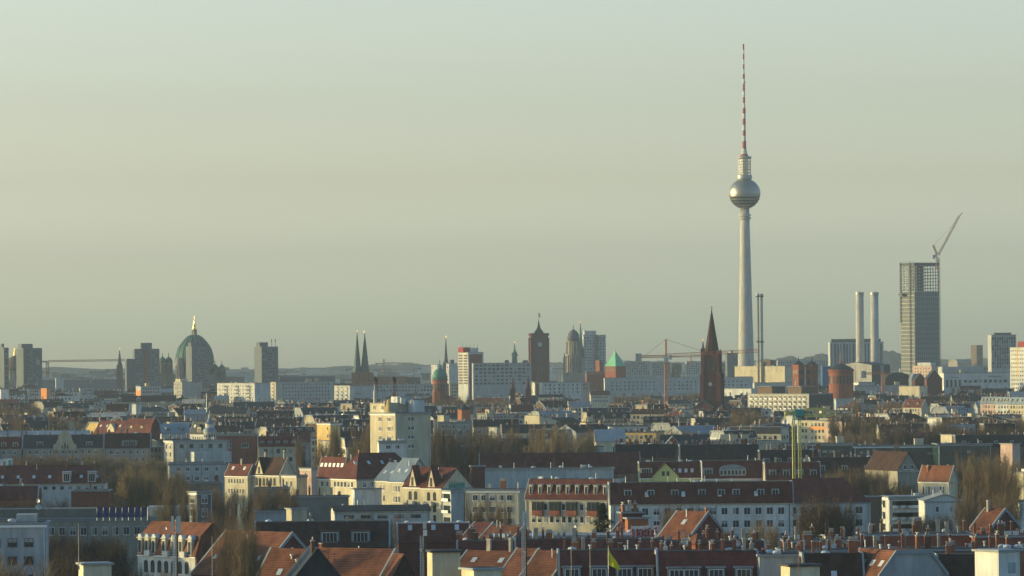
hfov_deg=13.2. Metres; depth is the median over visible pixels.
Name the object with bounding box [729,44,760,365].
television tower
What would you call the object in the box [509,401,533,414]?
apartment house
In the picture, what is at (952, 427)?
bare tree
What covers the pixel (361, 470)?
apartment house
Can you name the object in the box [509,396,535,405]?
apartment house
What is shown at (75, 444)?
apartment house
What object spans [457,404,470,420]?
apartment house
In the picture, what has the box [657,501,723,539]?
apartment house
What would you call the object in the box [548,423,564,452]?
poplar tree
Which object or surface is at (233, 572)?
birch tree
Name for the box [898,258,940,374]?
skyscraper
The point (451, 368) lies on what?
tower block
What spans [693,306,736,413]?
brick church
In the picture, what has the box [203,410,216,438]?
corner turret
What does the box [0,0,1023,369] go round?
sky
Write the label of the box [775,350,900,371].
wooded hill
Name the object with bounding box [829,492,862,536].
bare tree
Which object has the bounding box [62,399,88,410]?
apartment house
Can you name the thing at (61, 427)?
poplar tree
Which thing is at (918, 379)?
apartment house
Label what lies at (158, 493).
poplar tree
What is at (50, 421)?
poplar tree
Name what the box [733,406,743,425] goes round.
poplar tree
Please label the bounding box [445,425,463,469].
poplar tree
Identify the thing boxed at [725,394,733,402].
apartment house
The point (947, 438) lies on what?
flat roofed building
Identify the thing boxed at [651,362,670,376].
tower block
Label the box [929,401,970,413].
apartment house
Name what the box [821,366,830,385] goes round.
flat roofed building
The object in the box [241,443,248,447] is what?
window
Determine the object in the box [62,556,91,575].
bare tree
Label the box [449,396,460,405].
bare tree
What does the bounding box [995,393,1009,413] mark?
apartment house
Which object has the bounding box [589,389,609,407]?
apartment house
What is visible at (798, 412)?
tower crane
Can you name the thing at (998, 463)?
poplar tree
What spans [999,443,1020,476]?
flat roofed building
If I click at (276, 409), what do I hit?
apartment house
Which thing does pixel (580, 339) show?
church
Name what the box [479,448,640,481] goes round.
apartment house
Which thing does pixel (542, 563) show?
apartment house
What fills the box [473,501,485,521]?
poplar tree
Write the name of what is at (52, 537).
bare tree
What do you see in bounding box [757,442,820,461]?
apartment house
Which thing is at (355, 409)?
apartment house
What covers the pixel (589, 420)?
apartment house
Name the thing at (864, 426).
bare tree
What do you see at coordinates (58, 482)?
apartment house
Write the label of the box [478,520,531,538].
apartment house
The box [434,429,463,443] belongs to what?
apartment house
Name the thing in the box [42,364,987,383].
distant city
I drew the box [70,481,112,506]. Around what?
flat roofed building
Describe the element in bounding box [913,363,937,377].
flat roofed building
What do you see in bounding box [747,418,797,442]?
apartment house
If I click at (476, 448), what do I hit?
bare tree
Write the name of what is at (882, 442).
bare tree
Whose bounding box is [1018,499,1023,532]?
flat roofed building
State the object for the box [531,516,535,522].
window
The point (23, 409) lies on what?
poplar tree
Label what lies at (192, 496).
window
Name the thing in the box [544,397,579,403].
apartment house
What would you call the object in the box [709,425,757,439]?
apartment house
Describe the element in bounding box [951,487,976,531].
bare tree
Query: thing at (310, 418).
apartment house
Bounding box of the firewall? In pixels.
[820,534,846,546]
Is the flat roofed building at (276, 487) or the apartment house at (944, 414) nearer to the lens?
the flat roofed building at (276, 487)
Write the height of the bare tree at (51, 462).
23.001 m
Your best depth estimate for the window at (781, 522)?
1074.07 m
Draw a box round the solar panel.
[97,507,147,520]
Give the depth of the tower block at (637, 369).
5599.97 m
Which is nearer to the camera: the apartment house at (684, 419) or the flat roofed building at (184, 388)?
the apartment house at (684, 419)
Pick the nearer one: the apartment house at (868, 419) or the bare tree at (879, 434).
the bare tree at (879, 434)
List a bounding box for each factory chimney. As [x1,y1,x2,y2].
[756,294,759,381]
[760,294,763,381]
[855,292,863,361]
[870,292,878,362]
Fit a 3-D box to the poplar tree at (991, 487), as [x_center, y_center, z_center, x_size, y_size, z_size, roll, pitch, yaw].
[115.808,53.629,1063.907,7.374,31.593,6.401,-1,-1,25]
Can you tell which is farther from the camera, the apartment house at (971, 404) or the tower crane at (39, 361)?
the tower crane at (39, 361)
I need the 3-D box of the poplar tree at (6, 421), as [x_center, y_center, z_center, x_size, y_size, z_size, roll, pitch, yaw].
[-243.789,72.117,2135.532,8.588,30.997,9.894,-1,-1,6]
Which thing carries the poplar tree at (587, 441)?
on the ground
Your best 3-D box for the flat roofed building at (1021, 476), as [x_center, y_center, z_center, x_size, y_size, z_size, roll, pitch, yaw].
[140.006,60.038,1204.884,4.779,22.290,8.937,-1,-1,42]
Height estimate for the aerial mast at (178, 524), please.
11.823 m
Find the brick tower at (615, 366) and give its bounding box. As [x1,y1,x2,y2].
[605,350,625,377]
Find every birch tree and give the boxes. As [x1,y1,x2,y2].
[111,464,142,512]
[141,465,166,505]
[153,484,180,521]
[162,467,185,501]
[219,502,245,575]
[228,509,263,575]
[232,508,265,575]
[246,483,273,530]
[261,483,283,509]
[276,484,291,507]
[280,485,302,507]
[662,503,679,522]
[662,503,682,518]
[753,514,767,543]
[765,521,782,549]
[832,465,856,484]
[844,465,867,494]
[868,467,898,494]
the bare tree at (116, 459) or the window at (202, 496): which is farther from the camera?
the bare tree at (116, 459)
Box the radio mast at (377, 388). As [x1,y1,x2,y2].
[376,378,377,402]
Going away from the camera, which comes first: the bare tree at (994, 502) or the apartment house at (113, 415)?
the bare tree at (994, 502)
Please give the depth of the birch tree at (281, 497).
1144.50 m
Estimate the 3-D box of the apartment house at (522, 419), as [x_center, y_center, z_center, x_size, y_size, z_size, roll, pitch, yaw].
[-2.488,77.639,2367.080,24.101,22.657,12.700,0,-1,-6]
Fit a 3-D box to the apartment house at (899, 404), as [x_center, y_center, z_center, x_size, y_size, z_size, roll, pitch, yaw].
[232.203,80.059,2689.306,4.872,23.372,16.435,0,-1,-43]
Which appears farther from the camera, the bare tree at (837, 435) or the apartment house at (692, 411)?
the apartment house at (692, 411)
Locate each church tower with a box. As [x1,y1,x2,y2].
[792,357,804,385]
[805,357,817,392]
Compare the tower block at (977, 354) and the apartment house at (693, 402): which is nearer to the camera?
the apartment house at (693, 402)
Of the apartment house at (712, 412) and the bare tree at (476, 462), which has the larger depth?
the apartment house at (712, 412)
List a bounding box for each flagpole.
[78,523,79,569]
[608,547,619,575]
[798,540,798,575]
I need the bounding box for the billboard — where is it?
[0,458,12,465]
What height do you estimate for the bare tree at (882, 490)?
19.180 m
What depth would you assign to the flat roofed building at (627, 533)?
816.74 m
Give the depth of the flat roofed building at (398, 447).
1399.96 m
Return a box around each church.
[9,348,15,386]
[117,348,122,390]
[352,331,373,384]
[426,360,456,405]
[443,336,448,370]
[511,341,517,362]
[579,323,584,372]
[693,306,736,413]
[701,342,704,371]
[828,354,853,399]
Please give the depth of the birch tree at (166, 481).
1248.58 m
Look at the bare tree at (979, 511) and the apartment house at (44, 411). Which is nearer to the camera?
the bare tree at (979, 511)
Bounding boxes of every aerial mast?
[171,516,180,575]
[420,521,426,575]
[521,511,528,575]
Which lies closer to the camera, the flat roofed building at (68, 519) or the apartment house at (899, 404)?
the flat roofed building at (68, 519)
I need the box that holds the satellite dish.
[36,504,41,519]
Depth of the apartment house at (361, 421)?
2134.88 m
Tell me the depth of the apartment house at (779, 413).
2477.98 m
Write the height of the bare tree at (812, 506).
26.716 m
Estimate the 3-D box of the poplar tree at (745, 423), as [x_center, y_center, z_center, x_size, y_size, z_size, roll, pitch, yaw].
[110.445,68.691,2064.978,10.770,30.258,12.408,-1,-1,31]
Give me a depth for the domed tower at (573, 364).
4443.02 m
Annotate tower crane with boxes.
[36,359,124,376]
[375,359,412,372]
[635,339,759,406]
[669,355,700,365]
[784,408,835,478]
[861,371,888,391]
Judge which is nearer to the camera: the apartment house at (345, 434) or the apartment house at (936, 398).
the apartment house at (345, 434)
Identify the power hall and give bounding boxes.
[845,362,889,384]
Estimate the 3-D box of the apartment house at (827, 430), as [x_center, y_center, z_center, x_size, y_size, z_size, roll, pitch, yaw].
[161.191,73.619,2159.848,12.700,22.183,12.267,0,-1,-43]
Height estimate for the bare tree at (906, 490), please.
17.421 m
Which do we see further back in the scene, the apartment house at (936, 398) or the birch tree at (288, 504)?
the apartment house at (936, 398)
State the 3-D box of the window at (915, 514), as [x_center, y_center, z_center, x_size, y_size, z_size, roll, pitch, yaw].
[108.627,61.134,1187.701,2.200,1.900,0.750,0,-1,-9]
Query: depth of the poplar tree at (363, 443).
1495.64 m
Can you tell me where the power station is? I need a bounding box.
[735,360,792,381]
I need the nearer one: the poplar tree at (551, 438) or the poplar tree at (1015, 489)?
the poplar tree at (1015, 489)
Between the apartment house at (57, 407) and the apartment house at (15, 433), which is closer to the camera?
the apartment house at (15, 433)
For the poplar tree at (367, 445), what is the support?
on the ground
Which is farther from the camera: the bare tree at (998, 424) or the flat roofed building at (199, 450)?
the bare tree at (998, 424)
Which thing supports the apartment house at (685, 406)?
on the ground
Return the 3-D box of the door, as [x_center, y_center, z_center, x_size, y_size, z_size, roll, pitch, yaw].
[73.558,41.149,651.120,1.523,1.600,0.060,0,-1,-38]
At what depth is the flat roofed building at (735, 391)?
3398.95 m
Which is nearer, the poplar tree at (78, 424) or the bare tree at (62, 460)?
the bare tree at (62, 460)
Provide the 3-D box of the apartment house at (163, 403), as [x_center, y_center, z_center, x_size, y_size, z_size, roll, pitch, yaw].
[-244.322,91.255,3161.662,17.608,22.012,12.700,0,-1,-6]
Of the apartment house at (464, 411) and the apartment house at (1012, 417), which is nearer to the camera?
the apartment house at (1012, 417)
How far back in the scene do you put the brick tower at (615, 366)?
3995.43 m
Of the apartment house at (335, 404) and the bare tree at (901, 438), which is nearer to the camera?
the bare tree at (901, 438)
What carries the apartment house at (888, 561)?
on the ground
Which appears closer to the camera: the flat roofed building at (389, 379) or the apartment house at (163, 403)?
the apartment house at (163, 403)
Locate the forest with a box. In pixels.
[42,370,416,378]
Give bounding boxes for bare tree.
[0,401,11,414]
[0,552,60,575]
[0,553,30,575]
[10,451,37,464]
[14,453,38,464]
[20,450,47,464]
[21,494,43,507]
[26,399,39,416]
[34,450,62,464]
[43,449,84,464]
[45,498,68,507]
[46,451,79,464]
[49,529,69,562]
[49,529,85,572]
[49,546,86,575]
[54,532,90,574]
[56,551,82,575]
[57,453,88,464]
[58,533,86,558]
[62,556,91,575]
[79,455,104,470]
[80,451,99,467]
[80,532,110,561]
[86,552,117,574]
[88,529,117,551]
[88,531,118,561]
[92,451,117,474]
[96,537,136,575]
[97,454,127,496]
[99,469,113,502]
[101,454,127,467]
[102,559,129,575]
[103,467,123,506]
[103,529,135,575]
[105,457,141,488]
[108,467,136,506]
[108,497,133,514]
[123,453,154,469]
[123,455,155,478]
[130,527,153,575]
[136,453,170,481]
[145,470,169,485]
[146,455,166,473]
[213,514,239,575]
[312,433,327,466]
[326,440,338,456]
[347,437,354,461]
[387,513,396,548]
[391,510,408,550]
[431,421,447,466]
[431,422,438,464]
[433,398,446,405]
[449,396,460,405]
[455,394,471,405]
[467,426,476,453]
[470,397,484,405]
[470,431,486,464]
[473,424,490,464]
[486,427,496,443]
[488,399,500,407]
[493,426,513,452]
[501,398,514,407]
[513,425,534,452]
[514,426,524,451]
[611,394,625,402]
[624,394,638,401]
[637,393,652,404]
[644,393,654,403]
[658,500,670,528]
[677,391,686,399]
[687,390,698,397]
[746,517,755,538]
[777,442,799,449]
[789,494,831,536]
[797,489,837,529]
[818,492,849,536]
[828,432,848,441]
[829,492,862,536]
[837,430,854,442]
[845,413,860,444]
[849,398,862,415]
[850,428,872,444]
[853,415,868,436]
[854,466,872,492]
[858,469,879,494]
[859,409,876,437]
[861,467,885,492]
[862,403,874,415]
[866,416,879,436]
[867,416,893,442]
[868,482,888,494]
[870,426,890,444]
[870,434,890,444]
[873,400,887,412]
[875,418,912,435]
[877,479,892,494]
[878,422,899,436]
[878,469,893,488]
[882,401,892,412]
[882,426,912,444]
[893,420,913,443]
[893,482,913,494]
[894,481,915,494]
[895,480,917,493]
[901,423,920,443]
[918,416,942,431]
[919,424,947,443]
[920,514,938,530]
[922,509,951,530]
[925,396,935,411]
[927,415,956,432]
[935,513,955,530]
[940,396,959,402]
[940,423,958,433]
[945,413,960,423]
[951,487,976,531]
[953,416,976,431]
[954,422,977,434]
[972,413,983,433]
[974,423,997,433]
[976,483,991,514]
[978,414,994,423]
[986,416,1017,432]
[989,484,1006,507]
[992,489,1013,513]
[996,414,1019,430]
[1010,422,1022,433]
[1012,413,1023,429]
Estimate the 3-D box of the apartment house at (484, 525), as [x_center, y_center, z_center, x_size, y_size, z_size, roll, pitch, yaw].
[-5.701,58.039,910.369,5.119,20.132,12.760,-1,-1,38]
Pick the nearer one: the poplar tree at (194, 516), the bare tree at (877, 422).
the poplar tree at (194, 516)
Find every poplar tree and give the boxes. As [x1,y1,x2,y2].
[0,412,13,423]
[6,414,19,430]
[12,404,26,413]
[13,411,32,433]
[48,412,55,429]
[50,413,60,429]
[57,413,68,429]
[73,412,85,429]
[125,469,141,505]
[133,468,155,506]
[134,467,156,503]
[150,463,175,505]
[172,468,185,504]
[172,485,191,521]
[174,467,202,504]
[189,497,200,521]
[203,482,239,531]
[205,486,229,530]
[209,509,222,531]
[224,486,238,529]
[235,483,254,530]
[240,487,264,518]
[291,435,313,473]
[326,420,338,456]
[329,433,349,460]
[331,423,342,456]
[349,422,362,456]
[357,421,369,452]
[362,423,369,452]
[435,426,450,467]
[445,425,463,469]
[446,428,458,467]
[456,428,475,480]
[457,426,474,455]
[462,502,473,524]
[472,498,486,521]
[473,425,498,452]
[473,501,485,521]
[484,497,502,521]
[486,424,504,452]
[492,501,504,524]
[502,499,512,524]
[505,427,516,452]
[521,425,538,452]
[526,422,545,452]
[535,425,549,452]
[544,423,558,451]
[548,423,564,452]
[548,424,564,451]
[562,428,574,451]
[571,435,587,451]
[576,425,594,451]
[577,430,588,450]
[587,424,600,451]
[719,409,739,429]
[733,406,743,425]
[738,406,757,425]
[749,411,765,423]
[824,411,846,441]
[840,411,850,435]
[849,411,862,433]
[893,440,900,451]
[952,451,966,497]
[953,481,983,522]
[960,449,977,491]
[963,450,980,517]
[967,453,985,516]
[968,457,985,501]
[973,453,993,484]
[978,449,1010,507]
[978,455,989,486]
[978,486,991,510]
[980,445,1005,498]
[992,453,1007,484]
[993,454,1010,476]
[994,447,1023,526]
[995,456,1012,508]
[999,450,1017,489]
[1005,490,1019,520]
[1009,460,1023,470]
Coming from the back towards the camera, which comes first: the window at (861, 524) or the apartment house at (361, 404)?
the apartment house at (361, 404)
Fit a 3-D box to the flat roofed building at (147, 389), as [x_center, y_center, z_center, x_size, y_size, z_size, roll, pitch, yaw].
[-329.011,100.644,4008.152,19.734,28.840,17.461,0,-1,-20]
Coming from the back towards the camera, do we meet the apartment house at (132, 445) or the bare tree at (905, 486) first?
the apartment house at (132, 445)
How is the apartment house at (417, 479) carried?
on the ground
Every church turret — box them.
[510,377,515,403]
[525,377,530,403]
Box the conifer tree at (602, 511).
[590,502,614,531]
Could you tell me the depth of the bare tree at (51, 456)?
1587.94 m
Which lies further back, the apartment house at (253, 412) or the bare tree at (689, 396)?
the bare tree at (689, 396)
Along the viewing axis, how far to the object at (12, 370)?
4987.69 m
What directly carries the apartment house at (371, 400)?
on the street
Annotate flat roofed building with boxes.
[0,389,8,398]
[0,505,188,575]
[0,513,50,575]
[28,389,39,398]
[40,388,50,398]
[42,377,124,391]
[55,378,63,390]
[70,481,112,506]
[76,561,113,575]
[79,388,93,398]
[132,404,141,413]
[136,383,160,395]
[163,437,232,484]
[167,459,225,506]
[174,379,201,398]
[180,473,222,504]
[186,491,213,522]
[216,431,257,465]
[217,382,270,402]
[253,479,290,503]
[254,505,285,520]
[270,382,279,400]
[280,379,333,402]
[280,474,307,502]
[284,507,308,520]
[291,485,349,520]
[298,467,318,494]
[316,422,340,453]
[320,440,330,454]
[334,385,353,399]
[350,477,382,504]
[354,385,373,398]
[373,376,406,384]
[374,382,431,398]
[376,438,407,457]
[407,377,419,383]
[425,549,462,575]
[436,415,450,421]
[437,419,472,446]
[441,490,466,521]
[449,382,457,397]
[458,566,504,575]
[464,478,525,524]
[469,465,485,487]
[485,458,614,487]
[488,427,500,436]
[529,529,630,536]
[532,381,581,399]
[581,382,589,400]
[585,371,604,390]
[595,361,602,370]
[604,374,752,402]
[710,434,782,449]
[724,388,755,397]
[725,351,737,376]
[748,386,833,416]
[752,382,792,392]
[756,533,803,575]
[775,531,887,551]
[778,563,822,575]
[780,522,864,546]
[782,436,852,456]
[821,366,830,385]
[833,398,864,409]
[852,438,931,468]
[854,382,874,384]
[854,382,906,394]
[856,517,972,545]
[864,495,882,530]
[881,490,924,530]
[890,530,1023,575]
[899,386,927,396]
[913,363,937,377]
[931,442,992,484]
[938,366,1009,394]
[939,434,959,442]
[960,364,987,371]
[969,520,1023,544]
[971,548,1022,575]
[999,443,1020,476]
[1011,468,1023,499]
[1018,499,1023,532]
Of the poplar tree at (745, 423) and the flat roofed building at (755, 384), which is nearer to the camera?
the poplar tree at (745, 423)
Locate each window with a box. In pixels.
[8,538,16,546]
[8,556,16,564]
[24,538,33,546]
[24,556,33,564]
[49,527,54,535]
[59,527,64,535]
[69,527,75,535]
[80,527,86,535]
[91,527,97,535]
[102,527,107,534]
[113,527,118,534]
[123,527,129,534]
[134,527,139,534]
[144,560,147,571]
[151,560,154,571]
[157,560,160,572]
[164,561,167,572]
[178,561,181,573]
[185,562,188,573]
[190,495,194,503]
[201,495,207,503]
[202,508,207,516]
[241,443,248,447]
[360,515,370,518]
[377,515,386,517]
[411,514,420,517]
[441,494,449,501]
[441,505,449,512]
[444,517,449,521]
[472,495,477,500]
[489,495,494,500]
[498,495,503,500]
[507,495,511,500]
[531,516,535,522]
[537,516,541,522]
[543,504,547,510]
[579,516,583,523]
[585,516,589,523]
[642,508,648,515]
[653,508,659,515]
[711,507,715,514]
[712,359,714,371]
[721,507,727,514]
[721,520,727,527]
[732,507,738,514]
[733,520,739,527]
[744,507,749,514]
[744,520,750,527]
[755,507,761,514]
[766,507,772,514]
[766,520,773,527]
[777,507,784,514]
[778,520,783,527]
[829,450,833,456]
[855,506,862,513]
[855,519,862,526]
[892,501,896,507]
[901,512,908,519]
[909,512,912,519]
[913,452,917,458]
[913,501,918,507]
[913,512,918,518]
[920,452,924,457]
[927,452,931,457]
[943,450,947,456]
[951,450,955,456]
[966,450,970,456]
[974,450,978,456]
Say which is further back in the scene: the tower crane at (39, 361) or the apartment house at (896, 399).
the tower crane at (39, 361)
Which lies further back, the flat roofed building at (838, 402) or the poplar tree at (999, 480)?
the flat roofed building at (838, 402)
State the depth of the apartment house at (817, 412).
2352.44 m
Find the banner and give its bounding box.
[631,524,660,536]
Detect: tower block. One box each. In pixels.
[0,344,8,388]
[16,344,41,389]
[125,343,159,390]
[186,343,208,390]
[254,339,277,382]
[431,364,440,383]
[446,360,457,383]
[458,347,482,403]
[472,360,531,399]
[582,331,605,381]
[623,361,649,377]
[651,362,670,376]
[671,363,681,376]
[685,361,700,376]
[722,363,724,375]
[776,360,827,385]
[828,339,883,366]
[971,345,982,366]
[988,333,1015,371]
[1009,341,1023,391]
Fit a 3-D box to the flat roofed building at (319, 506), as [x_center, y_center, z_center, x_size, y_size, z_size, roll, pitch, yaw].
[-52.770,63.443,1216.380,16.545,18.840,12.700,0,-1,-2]
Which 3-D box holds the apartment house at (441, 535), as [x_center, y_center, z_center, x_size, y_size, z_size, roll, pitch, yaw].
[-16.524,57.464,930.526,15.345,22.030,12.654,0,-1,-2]
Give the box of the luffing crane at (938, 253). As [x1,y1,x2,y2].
[932,213,961,268]
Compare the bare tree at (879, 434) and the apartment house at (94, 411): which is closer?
the bare tree at (879, 434)
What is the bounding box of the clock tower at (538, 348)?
[528,312,549,381]
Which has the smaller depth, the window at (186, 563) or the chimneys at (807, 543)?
the chimneys at (807, 543)
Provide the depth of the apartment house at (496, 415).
2552.50 m
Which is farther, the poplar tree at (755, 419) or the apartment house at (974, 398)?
the apartment house at (974, 398)
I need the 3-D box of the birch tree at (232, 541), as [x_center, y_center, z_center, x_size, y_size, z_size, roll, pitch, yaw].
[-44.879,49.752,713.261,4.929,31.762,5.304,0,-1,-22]
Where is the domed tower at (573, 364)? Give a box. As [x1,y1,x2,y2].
[563,326,584,381]
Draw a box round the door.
[1008,562,1015,572]
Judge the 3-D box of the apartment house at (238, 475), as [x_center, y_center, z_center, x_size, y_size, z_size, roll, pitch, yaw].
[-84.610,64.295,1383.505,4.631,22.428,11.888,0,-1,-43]
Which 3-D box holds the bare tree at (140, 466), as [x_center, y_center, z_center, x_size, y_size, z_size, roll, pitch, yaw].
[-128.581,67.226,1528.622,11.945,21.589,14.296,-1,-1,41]
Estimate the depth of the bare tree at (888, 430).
1887.69 m
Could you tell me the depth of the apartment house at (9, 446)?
1799.73 m
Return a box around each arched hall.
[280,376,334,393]
[882,372,908,385]
[908,373,916,385]
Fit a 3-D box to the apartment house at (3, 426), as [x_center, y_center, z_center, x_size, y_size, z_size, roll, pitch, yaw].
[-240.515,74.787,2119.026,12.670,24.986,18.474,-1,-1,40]
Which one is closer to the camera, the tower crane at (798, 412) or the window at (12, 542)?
the window at (12, 542)
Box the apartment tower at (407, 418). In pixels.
[369,391,431,466]
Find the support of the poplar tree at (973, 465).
on the ground
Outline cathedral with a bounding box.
[159,317,225,386]
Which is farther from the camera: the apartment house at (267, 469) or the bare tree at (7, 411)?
the bare tree at (7, 411)
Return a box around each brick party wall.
[616,500,644,521]
[623,517,650,531]
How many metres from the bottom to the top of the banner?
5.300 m
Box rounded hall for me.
[948,359,970,366]
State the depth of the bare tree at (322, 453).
1622.04 m
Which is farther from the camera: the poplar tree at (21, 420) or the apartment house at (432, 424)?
the apartment house at (432, 424)
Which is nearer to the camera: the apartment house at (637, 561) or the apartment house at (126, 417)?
the apartment house at (637, 561)
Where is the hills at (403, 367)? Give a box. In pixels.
[42,358,987,373]
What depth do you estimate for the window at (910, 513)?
1187.72 m
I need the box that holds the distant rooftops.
[0,383,1023,406]
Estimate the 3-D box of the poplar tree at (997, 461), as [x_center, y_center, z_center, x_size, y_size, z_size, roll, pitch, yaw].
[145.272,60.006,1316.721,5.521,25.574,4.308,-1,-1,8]
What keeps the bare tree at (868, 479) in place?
on the ground
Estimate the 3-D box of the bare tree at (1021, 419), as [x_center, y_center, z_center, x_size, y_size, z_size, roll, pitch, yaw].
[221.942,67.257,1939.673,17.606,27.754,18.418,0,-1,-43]
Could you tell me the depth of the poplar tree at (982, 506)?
1015.46 m
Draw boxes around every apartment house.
[0,397,21,402]
[0,402,31,412]
[0,411,33,420]
[0,420,29,430]
[0,427,21,436]
[0,432,22,463]
[0,456,107,507]
[0,478,41,507]
[3,416,48,430]
[22,427,89,434]
[22,429,103,463]
[24,408,62,416]
[28,396,63,403]
[32,398,61,409]
[34,412,66,425]
[36,406,68,411]
[47,407,86,416]
[52,417,83,429]
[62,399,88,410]
[68,398,94,408]
[69,413,112,425]
[71,407,104,412]
[81,397,100,405]
[85,417,127,433]
[88,408,129,420]
[90,402,117,410]
[93,416,125,433]
[101,397,116,405]
[104,427,151,465]
[105,401,131,413]
[116,394,176,406]
[117,412,158,421]
[122,410,164,416]
[123,416,160,438]
[136,516,221,575]
[142,403,169,416]
[143,412,177,423]
[151,433,191,464]
[158,401,178,406]
[159,423,189,438]
[163,415,214,429]
[167,405,197,420]
[168,401,204,409]
[182,396,211,406]
[184,405,206,420]
[189,421,205,439]
[190,529,306,575]
[205,401,227,408]
[207,404,250,418]
[207,412,256,424]
[214,420,244,432]
[215,399,240,406]
[221,418,254,432]
[224,458,254,529]
[233,398,274,410]
[250,406,269,416]
[251,450,295,501]
[254,512,390,548]
[255,414,304,436]
[256,407,294,417]
[257,434,272,459]
[258,407,292,410]
[258,421,314,436]
[258,430,297,473]
[259,547,305,575]
[270,412,302,417]
[273,400,307,409]
[273,426,310,473]
[275,397,295,403]
[275,403,300,409]
[285,537,340,575]
[293,403,337,417]
[298,397,319,403]
[303,430,316,466]
[304,411,351,423]
[304,416,336,436]
[310,400,339,410]
[316,454,347,494]
[317,535,398,575]
[322,420,369,430]
[328,398,357,403]
[329,450,401,504]
[330,500,430,548]
[338,407,370,417]
[339,400,369,410]
[340,438,369,457]
[341,405,365,410]
[341,427,369,437]
[342,414,369,424]
[352,410,369,418]
[354,397,382,402]
[357,404,369,410]
[374,460,399,504]
[382,553,416,575]
[388,457,425,504]
[396,509,469,575]
[402,463,429,503]
[420,466,473,521]
[424,404,438,412]
[431,410,457,434]
[431,420,433,434]
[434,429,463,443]
[437,402,454,412]
[441,402,476,419]
[456,525,513,556]
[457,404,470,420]
[458,402,495,418]
[460,538,512,575]
[462,521,496,538]
[472,416,519,436]
[474,395,507,405]
[476,404,508,418]
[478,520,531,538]
[479,409,525,418]
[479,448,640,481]
[480,433,535,450]
[486,412,524,423]
[500,419,555,437]
[502,547,540,575]
[507,392,536,402]
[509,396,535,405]
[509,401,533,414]
[514,523,585,549]
[519,549,556,575]
[524,467,624,532]
[525,415,556,424]
[528,409,578,419]
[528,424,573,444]
[530,408,573,417]
[534,397,567,409]
[534,404,563,410]
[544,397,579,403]
[550,413,580,427]
[556,532,658,575]
[562,421,609,444]
[567,398,590,409]
[567,439,603,451]
[568,407,592,421]
[580,416,635,424]
[581,404,630,421]
[582,409,630,421]
[585,526,666,549]
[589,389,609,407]
[594,421,647,431]
[594,426,625,451]
[607,476,793,545]
[608,403,639,408]
[610,399,639,404]
[610,521,624,531]
[612,437,652,444]
[613,437,677,460]
[623,397,662,403]
[625,426,664,443]
[630,405,673,424]
[635,400,668,408]
[637,457,700,481]
[643,413,676,430]
[651,418,689,434]
[654,532,758,575]
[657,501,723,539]
[659,433,710,443]
[663,401,690,408]
[664,525,765,550]
[665,407,695,416]
[666,396,691,404]
[666,421,716,434]
[672,405,692,411]
[676,413,730,422]
[678,437,759,460]
[687,398,699,408]
[687,533,711,548]
[688,409,708,416]
[690,414,736,429]
[698,407,728,416]
[700,455,764,480]
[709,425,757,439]
[718,404,762,416]
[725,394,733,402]
[727,421,789,442]
[729,396,747,407]
[739,405,770,416]
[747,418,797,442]
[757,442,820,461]
[762,455,820,480]
[764,413,788,422]
[773,409,813,416]
[781,413,816,442]
[785,405,817,412]
[791,468,871,536]
[799,417,807,442]
[799,535,864,575]
[807,415,839,442]
[808,449,875,480]
[813,409,852,417]
[816,412,860,420]
[819,406,862,412]
[824,417,842,441]
[837,398,875,415]
[851,412,884,422]
[858,544,949,575]
[864,397,883,409]
[864,451,919,492]
[866,409,908,416]
[869,393,909,400]
[875,409,908,418]
[876,399,904,411]
[876,419,929,437]
[882,401,903,411]
[885,428,940,444]
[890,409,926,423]
[891,394,919,400]
[902,396,928,416]
[912,373,923,385]
[917,392,949,401]
[917,464,958,497]
[917,490,964,530]
[924,370,941,395]
[925,409,957,416]
[926,412,972,425]
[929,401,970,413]
[931,402,966,415]
[934,540,974,575]
[939,399,972,412]
[941,418,975,434]
[950,393,981,412]
[951,413,983,417]
[952,427,1023,479]
[969,500,1020,532]
[972,411,1014,423]
[973,401,979,414]
[978,409,1022,417]
[979,419,1015,433]
[980,393,1007,414]
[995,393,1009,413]
[996,412,1020,421]
[1008,395,1023,415]
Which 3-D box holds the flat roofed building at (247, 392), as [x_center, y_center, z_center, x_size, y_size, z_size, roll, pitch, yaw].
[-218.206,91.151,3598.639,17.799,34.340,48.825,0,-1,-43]
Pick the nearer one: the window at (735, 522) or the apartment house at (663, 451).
the window at (735, 522)
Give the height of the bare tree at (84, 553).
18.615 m
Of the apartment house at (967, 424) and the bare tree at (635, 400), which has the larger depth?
the bare tree at (635, 400)
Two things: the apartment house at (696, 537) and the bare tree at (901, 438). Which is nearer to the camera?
the apartment house at (696, 537)
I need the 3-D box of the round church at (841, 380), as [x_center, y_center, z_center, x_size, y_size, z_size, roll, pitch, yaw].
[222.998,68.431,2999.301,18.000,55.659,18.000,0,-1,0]
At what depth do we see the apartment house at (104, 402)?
3371.60 m
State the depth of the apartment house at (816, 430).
2165.19 m
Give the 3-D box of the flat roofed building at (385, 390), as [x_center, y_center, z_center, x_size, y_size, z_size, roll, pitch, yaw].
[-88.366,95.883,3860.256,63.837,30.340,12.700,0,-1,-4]
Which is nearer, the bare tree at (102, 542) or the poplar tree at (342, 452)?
the bare tree at (102, 542)
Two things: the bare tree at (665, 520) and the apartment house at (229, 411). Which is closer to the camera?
the bare tree at (665, 520)
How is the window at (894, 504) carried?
in the flat roofed building at (904, 509)
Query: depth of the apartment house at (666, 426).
2026.90 m
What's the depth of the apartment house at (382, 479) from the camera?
1302.11 m
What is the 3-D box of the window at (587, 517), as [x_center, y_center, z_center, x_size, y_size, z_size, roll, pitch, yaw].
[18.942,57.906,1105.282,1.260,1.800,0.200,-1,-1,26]

